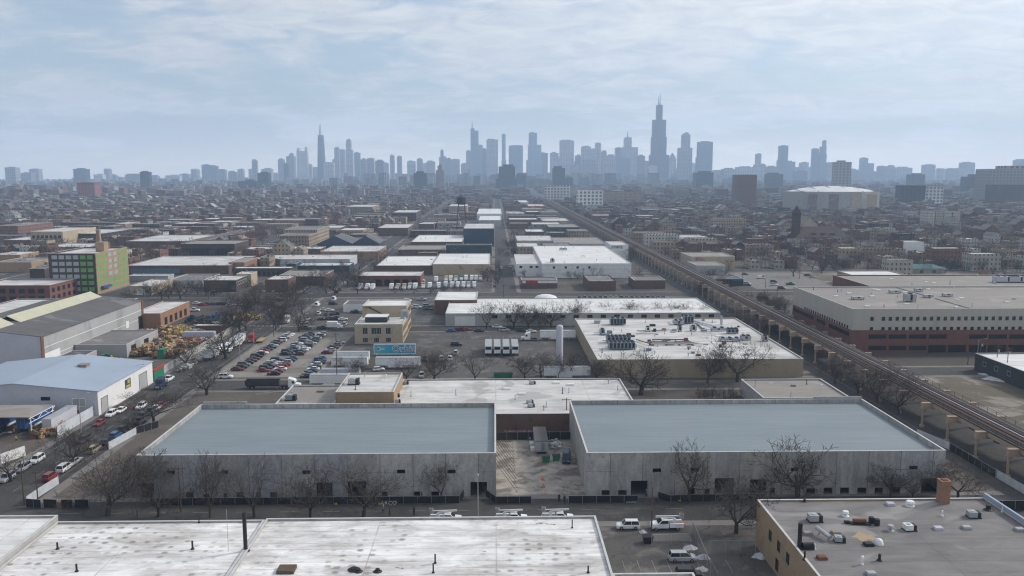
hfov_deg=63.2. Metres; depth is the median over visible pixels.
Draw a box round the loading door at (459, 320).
[455,316,474,325]
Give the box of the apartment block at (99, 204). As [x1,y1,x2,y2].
[87,204,114,206]
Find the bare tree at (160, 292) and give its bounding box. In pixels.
[150,284,176,298]
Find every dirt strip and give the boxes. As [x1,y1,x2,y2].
[53,393,254,497]
[921,459,995,491]
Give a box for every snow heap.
[683,545,697,550]
[695,566,708,571]
[696,554,710,559]
[751,552,764,559]
[982,376,1003,381]
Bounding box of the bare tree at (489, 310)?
[467,300,499,328]
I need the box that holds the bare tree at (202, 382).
[179,366,229,394]
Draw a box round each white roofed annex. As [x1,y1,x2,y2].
[435,291,477,313]
[613,572,694,575]
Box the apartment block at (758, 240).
[743,238,767,242]
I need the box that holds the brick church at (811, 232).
[791,206,850,238]
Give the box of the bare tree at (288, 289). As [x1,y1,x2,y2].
[277,283,300,297]
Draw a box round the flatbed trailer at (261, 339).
[255,337,265,342]
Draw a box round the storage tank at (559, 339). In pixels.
[556,325,562,364]
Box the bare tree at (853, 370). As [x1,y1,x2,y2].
[836,359,871,393]
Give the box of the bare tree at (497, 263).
[490,259,501,271]
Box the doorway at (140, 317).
[138,315,142,328]
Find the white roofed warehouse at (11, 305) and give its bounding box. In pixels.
[0,298,137,312]
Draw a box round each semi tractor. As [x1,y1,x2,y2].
[154,376,168,389]
[225,342,234,352]
[247,333,256,342]
[279,377,301,388]
[283,315,291,323]
[521,331,536,340]
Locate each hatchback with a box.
[236,364,247,367]
[276,363,288,367]
[280,359,292,362]
[373,366,384,370]
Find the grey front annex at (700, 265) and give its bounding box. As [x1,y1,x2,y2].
[687,261,725,273]
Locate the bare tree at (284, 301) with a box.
[273,293,294,306]
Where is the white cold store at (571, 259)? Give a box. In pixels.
[533,246,630,277]
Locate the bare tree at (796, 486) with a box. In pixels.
[741,434,837,498]
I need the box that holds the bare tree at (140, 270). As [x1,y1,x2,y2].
[129,266,146,273]
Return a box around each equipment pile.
[184,315,205,322]
[191,316,216,323]
[204,315,220,321]
[241,312,261,319]
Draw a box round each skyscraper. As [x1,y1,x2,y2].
[4,167,20,182]
[21,172,35,181]
[29,168,42,181]
[73,168,90,181]
[93,174,105,181]
[104,168,111,180]
[112,174,118,180]
[125,174,139,181]
[140,171,151,186]
[152,175,159,181]
[165,175,181,180]
[179,173,190,179]
[191,169,200,180]
[201,164,209,179]
[209,165,218,179]
[218,169,227,180]
[228,171,237,180]
[237,169,244,180]
[238,180,258,187]
[248,168,251,177]
[252,159,257,180]
[257,172,270,187]
[261,168,273,180]
[273,173,278,179]
[278,158,284,180]
[284,163,288,180]
[286,156,296,177]
[289,153,294,178]
[296,147,308,178]
[309,164,312,179]
[313,167,316,176]
[317,124,325,179]
[323,162,334,179]
[334,147,339,177]
[340,149,345,179]
[346,139,353,175]
[354,152,360,178]
[360,158,366,180]
[367,158,374,173]
[375,160,384,173]
[384,162,388,173]
[390,154,394,178]
[397,156,401,178]
[407,160,415,174]
[413,171,427,188]
[417,158,422,170]
[426,160,435,172]
[436,164,443,186]
[439,156,445,172]
[440,149,443,169]
[446,158,450,174]
[451,159,459,175]
[461,163,467,173]
[466,150,470,168]
[470,125,482,175]
[483,148,486,176]
[486,139,497,175]
[496,164,516,188]
[501,134,505,165]
[509,145,522,175]
[516,173,525,188]
[526,132,541,175]
[541,152,547,175]
[550,152,558,172]
[552,166,564,184]
[559,140,573,173]
[565,176,572,185]
[569,164,578,175]
[575,154,580,172]
[581,146,590,163]
[581,159,594,173]
[591,148,594,159]
[595,142,600,173]
[601,150,606,173]
[603,154,615,173]
[615,147,620,157]
[616,157,629,178]
[621,131,637,175]
[637,155,644,173]
[645,161,648,172]
[648,165,656,172]
[649,93,668,177]
[669,152,675,168]
[669,161,674,176]
[677,132,691,179]
[693,171,713,187]
[696,141,712,171]
[712,170,720,179]
[721,168,736,176]
[735,166,754,174]
[753,164,765,176]
[755,153,761,179]
[764,173,782,187]
[765,166,778,173]
[776,145,787,180]
[787,161,794,179]
[792,170,807,180]
[795,166,809,179]
[799,162,808,179]
[810,148,818,180]
[818,140,826,180]
[826,162,831,180]
[831,160,851,186]
[851,169,858,178]
[858,171,879,181]
[859,157,873,170]
[876,166,884,179]
[885,165,894,180]
[891,167,912,180]
[906,173,924,184]
[921,164,935,180]
[935,168,945,180]
[945,168,957,180]
[958,162,974,178]
[960,174,974,190]
[1012,159,1023,165]
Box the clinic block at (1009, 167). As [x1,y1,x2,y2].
[995,166,1023,168]
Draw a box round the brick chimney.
[95,229,101,241]
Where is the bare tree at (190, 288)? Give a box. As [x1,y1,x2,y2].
[168,282,196,299]
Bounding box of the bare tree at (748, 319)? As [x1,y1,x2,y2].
[736,314,755,326]
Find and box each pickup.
[133,416,146,424]
[165,375,174,381]
[301,325,311,329]
[316,325,328,329]
[454,327,466,330]
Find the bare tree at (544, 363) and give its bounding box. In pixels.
[519,352,561,377]
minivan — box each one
[55,462,72,472]
[86,444,101,453]
[668,549,696,562]
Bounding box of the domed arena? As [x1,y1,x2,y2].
[782,185,879,210]
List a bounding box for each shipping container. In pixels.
[157,348,166,358]
[182,331,215,336]
[195,324,225,332]
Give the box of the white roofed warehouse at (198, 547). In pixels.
[0,509,264,575]
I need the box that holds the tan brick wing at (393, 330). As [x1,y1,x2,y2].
[354,315,407,343]
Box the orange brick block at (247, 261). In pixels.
[228,257,257,267]
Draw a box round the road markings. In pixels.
[14,278,918,572]
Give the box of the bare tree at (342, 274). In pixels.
[332,268,355,283]
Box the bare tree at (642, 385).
[595,347,673,394]
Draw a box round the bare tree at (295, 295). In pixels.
[282,287,305,303]
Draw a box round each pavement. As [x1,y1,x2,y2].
[0,199,451,498]
[26,269,1008,273]
[41,491,1004,525]
[101,291,793,297]
[111,208,380,290]
[191,376,815,392]
[274,325,539,332]
[491,198,520,291]
[639,213,841,268]
[653,533,691,540]
[894,366,988,376]
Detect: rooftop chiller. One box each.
[606,334,630,341]
[608,340,634,349]
[609,316,625,324]
[611,246,622,248]
[645,326,650,331]
[673,319,683,323]
[677,325,681,331]
[683,314,693,323]
[689,325,696,330]
[710,326,725,330]
[719,336,740,341]
[726,327,738,333]
[740,334,750,339]
[761,334,768,341]
[903,292,916,301]
[992,275,1020,282]
[1009,275,1023,282]
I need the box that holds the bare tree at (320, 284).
[310,276,328,293]
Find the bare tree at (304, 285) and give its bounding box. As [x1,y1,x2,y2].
[294,277,314,292]
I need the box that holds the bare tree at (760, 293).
[745,291,767,299]
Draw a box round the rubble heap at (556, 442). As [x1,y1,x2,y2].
[549,438,561,448]
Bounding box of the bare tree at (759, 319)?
[755,313,773,333]
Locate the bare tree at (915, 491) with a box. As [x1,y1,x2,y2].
[890,470,934,497]
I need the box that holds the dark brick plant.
[181,240,248,255]
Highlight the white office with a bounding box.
[343,300,366,311]
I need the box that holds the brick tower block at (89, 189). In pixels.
[77,182,100,197]
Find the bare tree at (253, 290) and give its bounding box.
[246,283,261,298]
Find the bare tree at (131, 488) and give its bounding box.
[54,441,179,515]
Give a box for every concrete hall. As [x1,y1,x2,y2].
[135,401,495,497]
[569,396,945,495]
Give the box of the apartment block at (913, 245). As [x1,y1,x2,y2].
[903,241,923,256]
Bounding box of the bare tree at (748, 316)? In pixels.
[732,310,752,325]
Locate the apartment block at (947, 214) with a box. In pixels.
[943,211,951,218]
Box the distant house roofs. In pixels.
[0,179,1023,258]
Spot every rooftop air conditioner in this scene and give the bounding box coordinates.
[285,394,297,400]
[347,377,359,384]
[527,403,534,407]
[806,512,823,522]
[833,534,845,543]
[901,522,917,531]
[965,509,981,518]
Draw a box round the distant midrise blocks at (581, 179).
[72,173,905,187]
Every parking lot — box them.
[288,297,445,325]
[320,333,368,372]
[333,280,491,292]
[366,332,449,348]
[437,332,556,377]
[599,525,776,575]
[752,297,792,314]
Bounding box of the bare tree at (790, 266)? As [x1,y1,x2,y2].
[780,256,810,275]
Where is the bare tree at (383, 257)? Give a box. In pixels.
[378,250,386,260]
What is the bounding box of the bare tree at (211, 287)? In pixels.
[206,280,222,298]
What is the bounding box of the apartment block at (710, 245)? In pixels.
[703,242,721,251]
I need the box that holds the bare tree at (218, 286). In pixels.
[207,280,228,295]
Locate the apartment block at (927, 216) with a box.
[920,210,934,226]
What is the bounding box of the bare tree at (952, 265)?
[940,260,956,269]
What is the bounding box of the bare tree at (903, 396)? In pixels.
[865,369,929,414]
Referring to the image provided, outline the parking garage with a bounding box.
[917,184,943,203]
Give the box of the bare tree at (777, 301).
[765,293,786,306]
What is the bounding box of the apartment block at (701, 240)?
[692,238,716,249]
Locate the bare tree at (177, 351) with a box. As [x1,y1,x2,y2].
[164,334,203,365]
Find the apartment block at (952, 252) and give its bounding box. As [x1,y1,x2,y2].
[924,247,964,262]
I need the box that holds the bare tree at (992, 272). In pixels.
[988,265,1005,273]
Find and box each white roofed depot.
[376,256,437,273]
[433,253,489,274]
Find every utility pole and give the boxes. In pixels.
[20,460,24,505]
[29,470,41,498]
[176,466,184,511]
[335,333,339,384]
[651,487,652,530]
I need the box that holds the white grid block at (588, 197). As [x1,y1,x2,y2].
[576,190,602,205]
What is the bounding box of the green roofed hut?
[59,350,96,355]
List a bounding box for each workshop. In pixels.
[0,234,29,242]
[0,257,47,271]
[3,237,30,244]
[42,208,76,210]
[58,243,94,248]
[60,221,96,225]
[69,225,102,228]
[92,222,123,225]
[113,222,139,226]
[115,227,149,233]
[129,273,173,280]
[130,279,172,294]
[132,223,163,227]
[134,228,173,233]
[142,301,189,327]
[153,221,183,224]
[159,229,181,234]
[162,226,187,228]
[165,219,195,221]
[172,222,201,225]
[173,274,219,286]
[187,226,212,230]
[194,222,222,229]
[202,218,219,220]
[204,275,247,291]
[212,220,240,225]
[220,217,245,221]
[231,225,258,229]
[232,265,295,275]
[236,221,267,225]
[244,247,271,255]
[251,218,278,222]
[252,244,274,246]
[257,255,288,265]
[263,223,298,228]
[263,242,298,245]
[265,275,295,291]
[273,219,305,225]
[275,385,339,403]
[280,255,356,265]
[281,270,333,284]
[287,260,300,269]
[295,246,325,254]
[298,262,353,271]
[305,218,324,225]
[321,246,385,259]
[329,225,347,228]
[329,228,339,237]
[339,228,368,234]
[349,232,378,236]
[353,215,383,216]
[355,213,385,216]
[397,378,632,431]
[398,245,445,255]
[410,229,447,237]
[417,251,437,255]
[418,223,434,228]
[423,220,437,222]
[428,218,445,220]
[434,214,458,218]
[437,221,460,229]
[449,228,462,234]
[451,212,476,216]
[451,225,464,227]
[506,212,524,215]
[507,214,534,220]
[508,218,537,225]
[509,222,527,228]
[515,235,553,245]
[516,243,538,253]
[522,208,543,212]
[525,211,538,214]
[525,229,543,234]
[531,222,559,230]
[535,215,557,217]
[540,211,558,216]
[540,218,569,223]
[541,243,570,245]
[546,231,564,236]
[550,237,604,245]
[566,229,588,236]
[583,275,615,290]
[587,213,612,218]
[591,214,608,220]
[628,276,664,288]
[634,215,654,220]
[638,207,658,211]
[644,209,658,214]
[679,208,697,212]
[680,237,719,239]
[710,234,728,240]
[740,378,847,398]
[981,213,1014,214]
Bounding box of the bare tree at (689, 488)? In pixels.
[670,435,715,502]
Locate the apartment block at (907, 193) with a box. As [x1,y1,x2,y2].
[895,185,925,202]
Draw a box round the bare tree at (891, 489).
[862,462,949,497]
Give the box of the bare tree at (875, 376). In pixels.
[853,364,904,402]
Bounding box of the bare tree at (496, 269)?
[489,264,502,275]
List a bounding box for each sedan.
[68,457,82,464]
[93,419,105,425]
[100,438,112,445]
[117,406,126,412]
[230,366,244,370]
[244,358,257,361]
[256,367,270,371]
[267,370,280,375]
[273,366,286,369]
[279,351,291,355]
[292,351,304,354]
[300,373,310,377]
[304,368,317,372]
[308,364,321,367]
[321,350,333,353]
[325,347,335,351]
[330,342,341,345]
[446,328,456,331]
[474,328,484,331]
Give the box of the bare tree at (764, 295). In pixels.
[753,291,770,302]
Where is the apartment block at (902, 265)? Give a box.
[881,258,912,274]
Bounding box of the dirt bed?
[720,530,753,535]
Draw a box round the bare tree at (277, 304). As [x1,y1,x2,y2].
[268,295,295,315]
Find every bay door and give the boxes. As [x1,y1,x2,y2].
[375,279,381,285]
[384,279,390,285]
[394,279,399,285]
[402,279,408,285]
[411,279,417,284]
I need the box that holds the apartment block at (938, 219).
[931,210,942,223]
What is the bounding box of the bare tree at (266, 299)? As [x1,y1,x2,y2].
[251,292,278,315]
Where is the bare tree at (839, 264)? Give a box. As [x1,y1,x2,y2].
[833,257,851,269]
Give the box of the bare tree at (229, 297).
[220,289,241,307]
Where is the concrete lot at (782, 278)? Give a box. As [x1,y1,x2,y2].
[724,272,831,288]
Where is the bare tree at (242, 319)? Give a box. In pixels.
[224,308,254,332]
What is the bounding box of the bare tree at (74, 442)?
[29,425,115,467]
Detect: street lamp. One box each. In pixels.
[78,392,89,431]
[477,474,478,515]
[648,472,663,495]
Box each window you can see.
[0,296,5,300]
[41,397,49,400]
[51,255,57,259]
[58,255,64,259]
[65,255,71,259]
[72,255,78,259]
[79,255,85,259]
[81,274,86,278]
[82,287,87,291]
[86,255,92,259]
[88,274,93,278]
[191,248,195,254]
[196,248,200,254]
[201,248,205,254]
[224,248,228,254]
[362,327,367,333]
[371,327,376,333]
[376,327,380,333]
[386,327,390,333]
[768,529,771,540]
[775,558,778,571]
[777,540,779,552]
[786,551,788,564]
[793,307,813,319]
[817,318,824,324]
[829,323,848,335]
[868,334,886,338]
[868,346,886,349]
[889,334,905,338]
[889,346,905,349]
[909,334,926,338]
[909,346,926,349]
[929,334,946,338]
[969,334,986,338]
[989,334,1006,338]
[1009,334,1023,338]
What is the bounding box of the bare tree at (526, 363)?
[502,351,540,378]
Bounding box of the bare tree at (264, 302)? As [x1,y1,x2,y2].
[255,294,274,308]
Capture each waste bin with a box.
[542,455,549,462]
[552,453,560,460]
[642,534,653,543]
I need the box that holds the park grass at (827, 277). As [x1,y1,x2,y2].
[797,272,962,283]
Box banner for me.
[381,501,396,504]
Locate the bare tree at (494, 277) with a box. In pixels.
[486,275,497,284]
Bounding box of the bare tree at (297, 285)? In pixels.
[281,277,302,297]
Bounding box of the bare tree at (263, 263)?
[257,258,272,265]
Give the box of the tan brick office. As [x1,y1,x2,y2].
[362,299,410,330]
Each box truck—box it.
[327,321,342,328]
[364,283,369,289]
[370,283,374,289]
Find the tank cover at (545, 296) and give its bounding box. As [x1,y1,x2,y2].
[535,294,556,297]
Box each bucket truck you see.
[429,508,461,516]
[495,507,526,515]
[541,506,572,515]
[650,513,683,530]
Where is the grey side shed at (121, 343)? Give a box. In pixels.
[75,330,157,357]
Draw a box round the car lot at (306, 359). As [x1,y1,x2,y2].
[212,332,354,377]
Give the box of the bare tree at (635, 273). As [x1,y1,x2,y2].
[628,266,642,275]
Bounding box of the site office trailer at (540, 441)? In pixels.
[530,427,548,453]
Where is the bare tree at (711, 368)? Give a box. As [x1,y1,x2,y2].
[688,344,739,382]
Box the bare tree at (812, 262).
[804,257,819,269]
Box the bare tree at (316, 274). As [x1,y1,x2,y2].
[306,268,329,285]
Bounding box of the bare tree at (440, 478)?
[415,460,460,495]
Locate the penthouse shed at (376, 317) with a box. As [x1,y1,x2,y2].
[365,314,388,321]
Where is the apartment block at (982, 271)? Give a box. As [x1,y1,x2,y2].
[978,270,987,273]
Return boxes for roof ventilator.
[400,309,408,318]
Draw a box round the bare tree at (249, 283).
[237,280,267,294]
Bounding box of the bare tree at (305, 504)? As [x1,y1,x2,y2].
[269,456,349,517]
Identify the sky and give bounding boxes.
[0,0,1023,178]
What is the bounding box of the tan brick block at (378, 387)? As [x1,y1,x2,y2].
[335,372,402,402]
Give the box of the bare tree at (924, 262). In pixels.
[915,259,931,266]
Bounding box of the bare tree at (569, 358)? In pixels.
[550,353,592,372]
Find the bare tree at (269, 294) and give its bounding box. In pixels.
[254,291,273,308]
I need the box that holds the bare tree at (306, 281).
[297,273,314,284]
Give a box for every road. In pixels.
[0,199,453,502]
[0,232,212,278]
[0,269,1023,273]
[0,495,1023,520]
[67,292,793,297]
[105,291,129,293]
[115,219,347,290]
[141,256,824,258]
[194,378,817,390]
[249,245,985,246]
[256,237,975,238]
[276,326,574,331]
[494,231,709,231]
[495,198,516,292]
[531,192,1023,494]
[639,214,841,271]
[656,204,1016,273]
[897,367,981,374]
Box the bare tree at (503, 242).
[501,239,515,246]
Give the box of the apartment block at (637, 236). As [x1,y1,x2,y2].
[631,231,665,243]
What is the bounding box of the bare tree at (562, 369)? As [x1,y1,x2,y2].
[543,357,575,377]
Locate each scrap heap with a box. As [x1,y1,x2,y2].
[130,342,165,356]
[137,328,166,336]
[150,325,173,334]
[151,338,182,348]
[152,346,188,358]
[157,334,180,340]
[163,324,195,335]
[175,338,200,347]
[179,335,209,343]
[181,328,205,335]
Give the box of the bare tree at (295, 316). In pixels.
[288,309,316,331]
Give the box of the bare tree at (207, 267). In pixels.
[197,262,217,273]
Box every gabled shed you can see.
[317,233,358,248]
[352,233,384,245]
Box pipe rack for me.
[636,339,700,345]
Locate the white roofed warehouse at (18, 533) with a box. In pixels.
[0,515,57,565]
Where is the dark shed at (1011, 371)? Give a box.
[974,353,1023,389]
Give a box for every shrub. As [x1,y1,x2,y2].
[52,497,89,508]
[110,403,135,409]
[150,394,182,402]
[693,386,713,395]
[697,385,741,398]
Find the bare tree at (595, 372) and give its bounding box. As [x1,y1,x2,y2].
[582,358,617,377]
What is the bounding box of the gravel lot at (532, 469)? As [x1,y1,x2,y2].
[482,440,585,494]
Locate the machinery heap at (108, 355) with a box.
[100,353,119,357]
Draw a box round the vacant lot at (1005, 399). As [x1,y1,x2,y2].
[917,377,1023,428]
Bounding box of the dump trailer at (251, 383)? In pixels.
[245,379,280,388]
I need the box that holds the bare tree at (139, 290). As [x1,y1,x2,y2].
[132,282,152,295]
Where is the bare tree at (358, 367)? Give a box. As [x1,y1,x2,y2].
[319,356,368,372]
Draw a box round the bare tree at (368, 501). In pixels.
[320,454,413,516]
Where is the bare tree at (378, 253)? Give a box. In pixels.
[371,248,386,259]
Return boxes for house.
[0,244,10,252]
[4,210,21,219]
[7,243,24,251]
[19,244,36,250]
[22,218,37,222]
[31,244,42,253]
[34,239,54,244]
[39,244,57,252]
[49,248,67,252]
[54,213,70,218]
[77,213,88,216]
[79,237,92,242]
[107,234,119,245]
[117,235,130,245]
[125,235,141,240]
[128,255,139,264]
[133,248,144,255]
[146,228,158,236]
[149,248,168,258]
[155,231,168,234]
[158,244,174,250]
[163,205,175,208]
[169,246,180,255]
[181,231,200,234]
[188,206,200,210]
[216,228,230,234]
[216,235,228,239]
[226,235,235,239]
[227,251,241,255]
[228,209,241,213]
[234,234,246,239]
[244,237,255,245]
[249,248,264,257]
[260,255,274,265]
[272,238,294,254]
[288,212,298,216]
[293,244,307,254]
[303,211,312,216]
[329,219,340,224]
[370,217,380,223]
[383,216,394,224]
[393,216,406,223]
[609,214,619,219]
[610,217,626,230]
[623,228,631,236]
[637,216,651,221]
[644,221,659,230]
[658,217,675,229]
[659,227,674,232]
[669,248,680,260]
[674,238,684,246]
[681,227,690,234]
[683,237,691,241]
[700,210,709,215]
[702,222,707,230]
[720,206,730,215]
[721,247,734,255]
[724,237,735,247]
[725,226,742,236]
[729,214,740,217]
[731,240,743,248]
[731,247,744,260]
[742,242,762,254]
[744,230,754,237]
[744,258,760,268]
[747,225,757,234]
[752,234,765,237]
[759,220,770,226]
[760,242,773,254]
[763,228,779,234]
[768,239,780,248]
[768,249,783,258]
[769,258,784,268]
[774,234,784,240]
[776,219,791,227]
[778,207,789,211]
[778,214,790,220]
[780,231,790,240]
[780,254,796,268]
[781,240,788,248]
[787,238,799,245]
[788,245,803,254]
[795,237,809,245]
[807,209,818,212]
[807,242,824,249]
[807,246,823,259]
[812,217,825,221]
[813,238,827,244]
[823,237,835,246]
[827,249,833,259]
[831,243,851,249]
[832,235,844,242]
[834,223,851,228]
[836,254,853,268]
[841,210,852,215]
[842,207,855,211]
[853,230,867,239]
[857,209,871,214]
[864,227,877,239]
[868,223,888,227]
[871,254,899,268]
[872,213,886,219]
[873,227,894,231]
[890,232,914,240]
[891,210,902,215]
[892,247,905,257]
[893,222,904,230]
[903,211,917,218]
[908,250,924,258]
[912,237,927,242]
[913,228,927,236]
[916,258,937,263]
[921,237,937,246]
[924,242,934,250]
[933,206,947,210]
[934,233,954,242]
[934,237,945,246]
[938,227,951,232]
[938,243,956,246]
[941,216,960,229]
[942,257,961,268]
[955,237,978,246]
[960,230,973,237]
[961,246,980,251]
[962,210,977,217]
[962,227,976,236]
[964,216,979,224]
[965,207,978,212]
[971,222,985,225]
[975,216,992,221]
[976,223,998,239]
[978,210,989,214]
[983,231,1000,243]
[986,242,1006,251]
[987,221,1007,227]
[990,247,1013,257]
[1000,234,1009,241]
[1001,257,1015,267]
[1006,253,1023,266]
[1007,218,1023,230]
[1009,240,1023,247]
[1011,215,1023,219]
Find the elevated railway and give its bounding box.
[538,196,1023,476]
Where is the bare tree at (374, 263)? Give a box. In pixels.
[367,258,380,269]
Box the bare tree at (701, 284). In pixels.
[690,279,707,293]
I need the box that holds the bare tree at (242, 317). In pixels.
[227,308,256,330]
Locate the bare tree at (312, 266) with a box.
[302,261,317,269]
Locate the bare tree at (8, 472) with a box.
[0,444,47,481]
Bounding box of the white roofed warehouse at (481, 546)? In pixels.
[229,515,613,575]
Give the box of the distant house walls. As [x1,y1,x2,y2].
[0,179,1023,261]
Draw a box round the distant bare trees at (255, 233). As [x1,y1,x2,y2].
[0,187,1023,269]
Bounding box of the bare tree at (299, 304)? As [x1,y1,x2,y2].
[283,292,314,313]
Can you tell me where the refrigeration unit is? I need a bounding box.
[844,516,879,525]
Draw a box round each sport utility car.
[0,470,15,482]
[15,460,31,471]
[30,452,44,463]
[41,471,58,481]
[76,433,90,443]
[105,408,117,416]
[109,431,122,438]
[117,424,129,432]
[135,401,146,408]
[138,411,150,416]
[146,406,155,411]
[218,373,232,378]
[237,361,250,365]
[250,353,262,357]
[256,351,265,355]
[258,364,272,368]
[263,362,275,366]
[265,360,278,364]
[270,357,282,360]
[279,337,286,341]
[281,349,293,352]
[302,343,312,347]
[313,333,324,337]
[313,357,326,360]
[419,371,424,377]
[451,341,461,345]
[499,327,509,330]
[516,328,525,331]
[616,519,639,529]
[674,566,702,575]
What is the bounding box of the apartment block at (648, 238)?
[643,233,679,246]
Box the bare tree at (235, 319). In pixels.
[208,307,245,331]
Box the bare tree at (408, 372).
[390,355,422,378]
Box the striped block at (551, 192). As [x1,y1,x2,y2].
[544,185,569,200]
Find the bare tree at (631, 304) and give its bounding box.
[620,300,651,309]
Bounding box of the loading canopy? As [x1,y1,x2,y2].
[0,405,54,430]
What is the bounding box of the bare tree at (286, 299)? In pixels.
[276,290,297,307]
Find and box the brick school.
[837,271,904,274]
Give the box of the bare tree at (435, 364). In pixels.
[408,347,477,378]
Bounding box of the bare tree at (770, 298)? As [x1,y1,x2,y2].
[757,295,778,305]
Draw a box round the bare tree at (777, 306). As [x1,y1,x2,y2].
[769,301,787,310]
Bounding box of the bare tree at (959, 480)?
[918,454,1005,497]
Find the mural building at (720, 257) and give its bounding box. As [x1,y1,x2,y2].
[680,252,734,268]
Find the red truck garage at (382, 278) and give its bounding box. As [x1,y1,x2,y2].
[358,271,423,285]
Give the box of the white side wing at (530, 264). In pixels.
[514,254,540,276]
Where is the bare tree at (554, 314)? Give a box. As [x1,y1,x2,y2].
[531,300,564,327]
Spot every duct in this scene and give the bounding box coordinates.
[681,317,713,326]
[815,525,831,540]
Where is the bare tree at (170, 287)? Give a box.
[164,280,180,294]
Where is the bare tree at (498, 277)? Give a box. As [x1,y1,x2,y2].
[486,268,510,283]
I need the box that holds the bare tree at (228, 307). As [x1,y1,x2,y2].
[218,300,239,316]
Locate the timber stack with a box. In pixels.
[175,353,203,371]
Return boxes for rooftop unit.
[851,296,864,299]
[888,290,901,292]
[922,294,933,297]
[941,293,952,296]
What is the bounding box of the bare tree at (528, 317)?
[511,302,546,329]
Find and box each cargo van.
[314,301,319,306]
[562,448,570,463]
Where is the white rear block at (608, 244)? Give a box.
[605,241,627,258]
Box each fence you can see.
[1,446,25,463]
[25,498,40,507]
[26,476,58,498]
[43,499,56,507]
[57,406,93,436]
[61,499,72,507]
[74,499,88,507]
[108,427,135,448]
[136,421,158,433]
[150,495,459,504]
[164,326,231,372]
[459,489,463,502]
[486,490,531,502]
[496,431,569,439]
[568,495,637,502]
[658,492,765,501]
[692,522,710,575]
[710,542,755,553]
[917,429,949,448]
[950,443,995,476]
[996,469,1023,493]
[998,500,1023,509]
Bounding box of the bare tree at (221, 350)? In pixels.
[203,322,255,360]
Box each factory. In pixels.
[0,222,52,233]
[0,251,38,260]
[0,278,77,302]
[29,265,49,277]
[30,227,95,243]
[78,229,131,239]
[236,270,257,286]
[279,233,316,245]
[284,226,328,242]
[346,205,379,213]
[378,224,413,235]
[392,210,420,220]
[411,235,463,244]
[446,243,491,254]
[449,204,467,213]
[463,223,493,245]
[477,209,501,219]
[479,216,500,226]
[527,204,544,207]
[546,224,578,234]
[575,315,803,377]
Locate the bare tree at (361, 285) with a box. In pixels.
[351,276,369,293]
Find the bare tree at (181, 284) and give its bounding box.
[172,281,189,293]
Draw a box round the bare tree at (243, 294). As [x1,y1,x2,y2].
[237,290,262,311]
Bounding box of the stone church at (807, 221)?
[800,216,817,226]
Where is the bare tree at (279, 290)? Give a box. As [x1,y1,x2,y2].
[269,282,291,297]
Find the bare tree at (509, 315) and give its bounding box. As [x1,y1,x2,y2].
[497,300,530,328]
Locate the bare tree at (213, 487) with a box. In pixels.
[182,448,235,517]
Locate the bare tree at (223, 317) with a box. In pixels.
[213,308,237,327]
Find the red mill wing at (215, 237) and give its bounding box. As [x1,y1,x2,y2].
[189,229,254,241]
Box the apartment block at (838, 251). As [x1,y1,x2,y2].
[833,247,860,263]
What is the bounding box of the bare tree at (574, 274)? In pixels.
[573,271,582,279]
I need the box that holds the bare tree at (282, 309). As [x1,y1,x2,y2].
[257,299,296,324]
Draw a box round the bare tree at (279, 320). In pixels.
[265,309,290,329]
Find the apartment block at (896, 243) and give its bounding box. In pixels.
[888,240,903,247]
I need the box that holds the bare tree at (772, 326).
[761,314,781,333]
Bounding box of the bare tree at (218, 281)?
[210,274,227,293]
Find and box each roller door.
[72,398,85,406]
[101,395,108,413]
[139,371,147,389]
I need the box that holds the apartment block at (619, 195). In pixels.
[603,191,641,202]
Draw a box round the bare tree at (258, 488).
[219,453,274,517]
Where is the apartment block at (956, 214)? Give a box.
[952,211,959,219]
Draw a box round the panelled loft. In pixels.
[48,241,129,293]
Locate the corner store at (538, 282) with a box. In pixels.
[521,277,556,287]
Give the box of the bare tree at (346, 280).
[335,267,358,285]
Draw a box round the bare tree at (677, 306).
[667,300,694,309]
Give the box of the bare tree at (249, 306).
[234,292,258,312]
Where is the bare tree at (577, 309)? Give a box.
[555,300,591,315]
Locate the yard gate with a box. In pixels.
[153,364,163,381]
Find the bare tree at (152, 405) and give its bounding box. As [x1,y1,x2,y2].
[117,390,201,421]
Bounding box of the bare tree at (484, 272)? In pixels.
[477,266,491,280]
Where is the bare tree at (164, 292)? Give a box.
[154,285,172,298]
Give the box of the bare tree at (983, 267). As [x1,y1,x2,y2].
[976,258,990,269]
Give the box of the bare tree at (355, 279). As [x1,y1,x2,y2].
[343,267,367,285]
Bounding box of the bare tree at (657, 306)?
[651,300,678,309]
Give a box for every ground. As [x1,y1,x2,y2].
[0,180,1023,490]
[0,330,233,452]
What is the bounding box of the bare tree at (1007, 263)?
[1001,257,1008,269]
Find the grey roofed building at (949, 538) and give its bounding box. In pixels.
[755,478,1023,575]
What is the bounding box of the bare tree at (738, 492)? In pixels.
[701,471,781,533]
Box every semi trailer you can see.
[0,418,15,431]
[16,404,51,430]
[41,405,76,427]
[203,343,222,358]
[229,333,245,347]
[309,373,348,384]
[321,368,360,372]
[331,356,367,367]
[334,351,369,359]
[375,356,419,367]
[485,339,491,354]
[494,339,500,354]
[502,339,509,354]
[511,339,518,354]
[540,330,575,339]
[543,366,589,377]
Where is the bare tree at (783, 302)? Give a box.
[769,297,792,311]
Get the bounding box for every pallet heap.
[11,424,37,432]
[28,428,51,438]
[39,426,56,434]
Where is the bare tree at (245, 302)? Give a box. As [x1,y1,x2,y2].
[234,293,262,312]
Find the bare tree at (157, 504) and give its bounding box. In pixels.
[132,456,200,516]
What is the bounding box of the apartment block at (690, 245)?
[685,242,701,251]
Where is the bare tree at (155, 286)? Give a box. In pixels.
[139,280,161,295]
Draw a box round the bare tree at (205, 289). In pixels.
[196,281,219,295]
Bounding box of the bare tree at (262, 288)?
[244,281,271,299]
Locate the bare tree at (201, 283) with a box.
[184,276,209,293]
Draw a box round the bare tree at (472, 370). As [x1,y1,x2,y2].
[459,350,498,378]
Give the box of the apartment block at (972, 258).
[961,252,1001,270]

